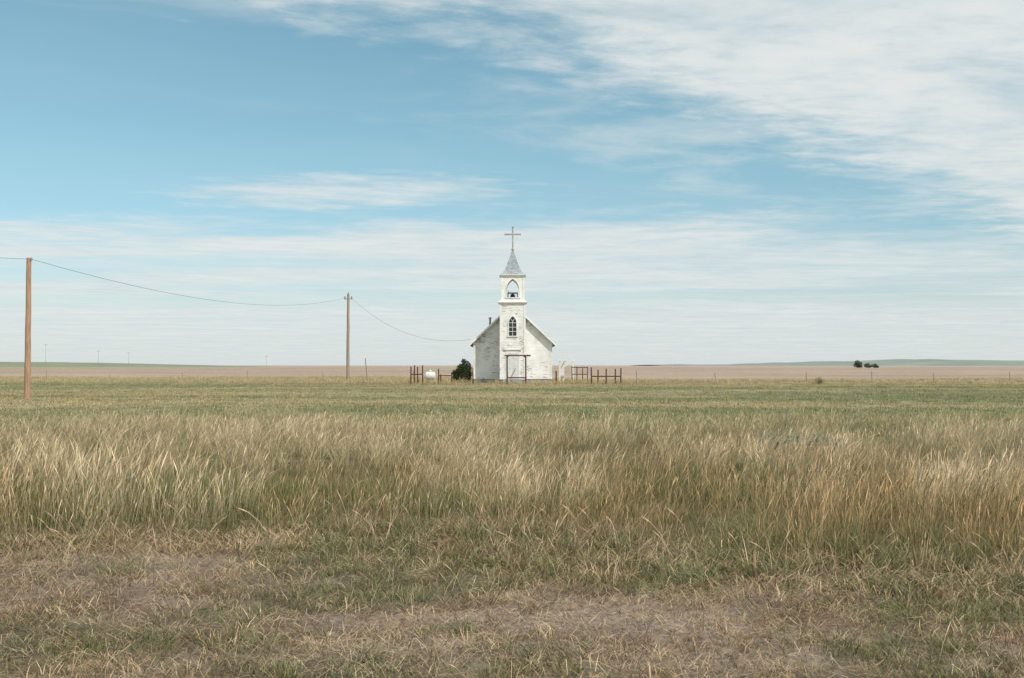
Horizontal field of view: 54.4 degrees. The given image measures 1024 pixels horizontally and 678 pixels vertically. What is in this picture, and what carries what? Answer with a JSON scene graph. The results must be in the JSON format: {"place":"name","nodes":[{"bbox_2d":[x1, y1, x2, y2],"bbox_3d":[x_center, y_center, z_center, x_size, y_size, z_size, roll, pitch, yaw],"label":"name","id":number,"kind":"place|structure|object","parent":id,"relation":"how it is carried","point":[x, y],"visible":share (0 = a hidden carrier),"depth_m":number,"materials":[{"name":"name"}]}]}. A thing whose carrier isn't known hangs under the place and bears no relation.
{"place":"outdoors","nodes":[
{"label":"outdoors","id":0,"kind":"place"},
{"bbox_2d":[0,362,268,366],"bbox_3d":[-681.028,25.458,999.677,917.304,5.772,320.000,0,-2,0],"label":"hill","id":1,"kind":"structure","parent":0,"point":[39,364],"depth_m":913.34,"materials":[{"name":"green plant"}]},
{"bbox_2d":[0,365,1023,677],"bbox_3d":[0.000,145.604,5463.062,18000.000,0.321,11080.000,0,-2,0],"label":"ground","id":2,"kind":"structure","parent":0,"point":[728,373],"depth_m":7.12,"materials":[{"name":"plant"}]},
{"bbox_2d":[24,257,32,399],"bbox_3d":[-22.863,-0.361,47.026,0.292,7.001,0.300,-2,-2,45],"label":"utility pole","id":3,"kind":"object","parent":2,"relation":"on","point":[27,380],"visible":0.94,"depth_m":46.93,"materials":[{"name":"brown wood"}]},
{"bbox_2d":[32,259,338,304],"bbox_3d":[-20.446,-3.869,77.629,0.021,2.793,61.175,0,-2,4],"label":"power line","id":4,"kind":"object","parent":3,"relation":"attached to","point":[151,289],"visible":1,"depth_m":58.80,"materials":[{"name":"metal"}]},
{"bbox_2d":[0,370,413,379],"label":"wire fence","id":5,"kind":"object","parent":2,"relation":"on","point":[322,374],"visible":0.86,"depth_m":105.99,"materials":[{"name":"brown metal"}]},
{"bbox_2d":[344,292,351,379],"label":"utility pole","id":6,"kind":"object","parent":2,"relation":"on","point":[347,344],"visible":0.97,"depth_m":107.92,"materials":[{"name":"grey wood"}]},
{"bbox_2d":[355,301,470,340],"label":"power line","id":7,"kind":"object","parent":6,"relation":"attached to","point":[404,332],"visible":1,"depth_m":100.70,"materials":[{"name":"metal"}]},
{"bbox_2d":[410,365,422,383],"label":"pipe fence","id":8,"kind":"object","parent":2,"relation":"on","point":[414,374],"visible":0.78,"depth_m":84.92,"materials":[{"name":"brown metal"}]},
{"bbox_2d":[425,370,435,382],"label":"propane tank","id":9,"kind":"object","parent":2,"relation":"on","point":[430,374],"visible":0.95,"depth_m":91.64,"materials":[{"name":"white metal"}]},
{"bbox_2d":[438,369,451,383],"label":"pipe fence","id":10,"kind":"object","parent":2,"relation":"on","point":[440,375],"visible":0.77,"depth_m":85.41,"materials":[{"name":"metal"}]},
{"bbox_2d":[452,358,472,381],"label":"shrub","id":11,"kind":"object","parent":2,"relation":"on","point":[461,371],"visible":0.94,"depth_m":90.77,"materials":[{"name":"green plant"}]},
{"bbox_2d":[0,403,1023,585],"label":"tall grass","id":12,"kind":"structure","parent":2,"relation":"on","point":[54,484],"depth_m":11.70,"materials":[{"name":"beige plant"}]},
{"bbox_2d":[0,374,1023,444],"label":"field grass","id":13,"kind":"structure","parent":2,"relation":"on","point":[621,407],"depth_m":46.59,"materials":[{"name":"plant"}]},
{"bbox_2d":[469,227,555,383],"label":"church","id":14,"kind":"structure","parent":2,"relation":"on","point":[512,328],"depth_m":89.93,"materials":[{"name":"wood"}]},
{"bbox_2d":[509,317,515,335],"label":"tower window glass","id":15,"kind":"structure","parent":14,"relation":"in","point":[513,319],"depth_m":88.01,"materials":[{"name":"black glass"}]},
{"bbox_2d":[507,315,517,336],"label":"tower window frame","id":16,"kind":"structure","parent":14,"relation":"in","point":[512,331],"depth_m":87.99,"materials":[{"name":"white paint"}]},
{"bbox_2d":[507,354,517,378],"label":"door","id":17,"kind":"structure","parent":14,"relation":"in","point":[512,360],"depth_m":87.93,"materials":[{"name":"paint"}]},
{"bbox_2d":[504,355,530,383],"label":"porch pipe frame","id":18,"kind":"object","parent":2,"relation":"on","point":[507,377],"visible":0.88,"depth_m":85.73,"materials":[{"name":"metal"}]},
{"bbox_2d":[558,359,574,380],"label":"white gate frame","id":19,"kind":"object","parent":2,"relation":"on","point":[561,370],"visible":0.84,"depth_m":96.97,"materials":[{"name":"wood"}]},
{"bbox_2d":[571,366,587,382],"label":"pipe fence","id":20,"kind":"object","parent":2,"relation":"on","point":[576,374],"visible":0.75,"depth_m":89.93,"materials":[{"name":"brown metal"}]},
{"bbox_2d":[591,367,621,383],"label":"pipe fence","id":21,"kind":"object","parent":2,"relation":"on","point":[606,376],"visible":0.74,"depth_m":84.91,"materials":[{"name":"brown metal"}]},
{"bbox_2d":[753,431,785,448],"bbox_3d":[4.789,1.925,18.566,0.614,0.432,0.365,-1,-2,19],"label":"sagebrush","id":22,"kind":"object","parent":2,"relation":"on","point":[770,440],"visible":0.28,"depth_m":18.54,"materials":[{"name":"green plant"}]},
{"bbox_2d":[783,430,814,450],"bbox_3d":[5.126,1.848,17.570,0.638,0.481,0.445,0,-2,0],"label":"sagebrush","id":23,"kind":"object","parent":2,"relation":"on","point":[790,437],"visible":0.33,"depth_m":17.56,"materials":[{"name":"green plant"}]},
{"bbox_2d":[815,377,824,383],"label":"weed clump","id":24,"kind":"object","parent":2,"relation":"on","point":[820,381],"visible":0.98,"depth_m":83.89,"materials":[{"name":"brown plant"}]},
{"bbox_2d":[636,371,1009,382],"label":"wire fence","id":25,"kind":"object","parent":2,"relation":"on","point":[806,376],"visible":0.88,"depth_m":89.40,"materials":[{"name":"brown metal"}]},
{"bbox_2d":[808,432,844,454],"bbox_3d":[5.433,1.846,17.199,0.675,0.482,0.470,0,-2,0],"label":"sagebrush","id":26,"kind":"object","parent":2,"relation":"on","point":[818,440],"visible":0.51,"depth_m":17.15,"materials":[{"name":"green plant"}]},
{"bbox_2d":[853,360,862,367],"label":"tree","id":27,"kind":"object","parent":2,"relation":"on","point":[857,364],"visible":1,"depth_m":618.70,"materials":[{"name":"green plant"}]},
{"bbox_2d":[864,363,871,367],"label":"tree","id":28,"kind":"object","parent":2,"relation":"on","point":[867,365],"visible":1,"depth_m":638.95,"materials":[{"name":"green plant"}]},
{"bbox_2d":[0,0,1023,364],"label":"sky","id":29,"kind":"structure","parent":0,"point":[694,182],"materials":[{"name":"blue"}]},
{"bbox_2d":[630,359,1023,365],"bbox_3d":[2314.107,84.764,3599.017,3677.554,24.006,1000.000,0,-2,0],"label":"hill","id":30,"kind":"structure","parent":0,"point":[915,362],"depth_m":3266.44,"materials":[{"name":"brown soil"}]}
]}

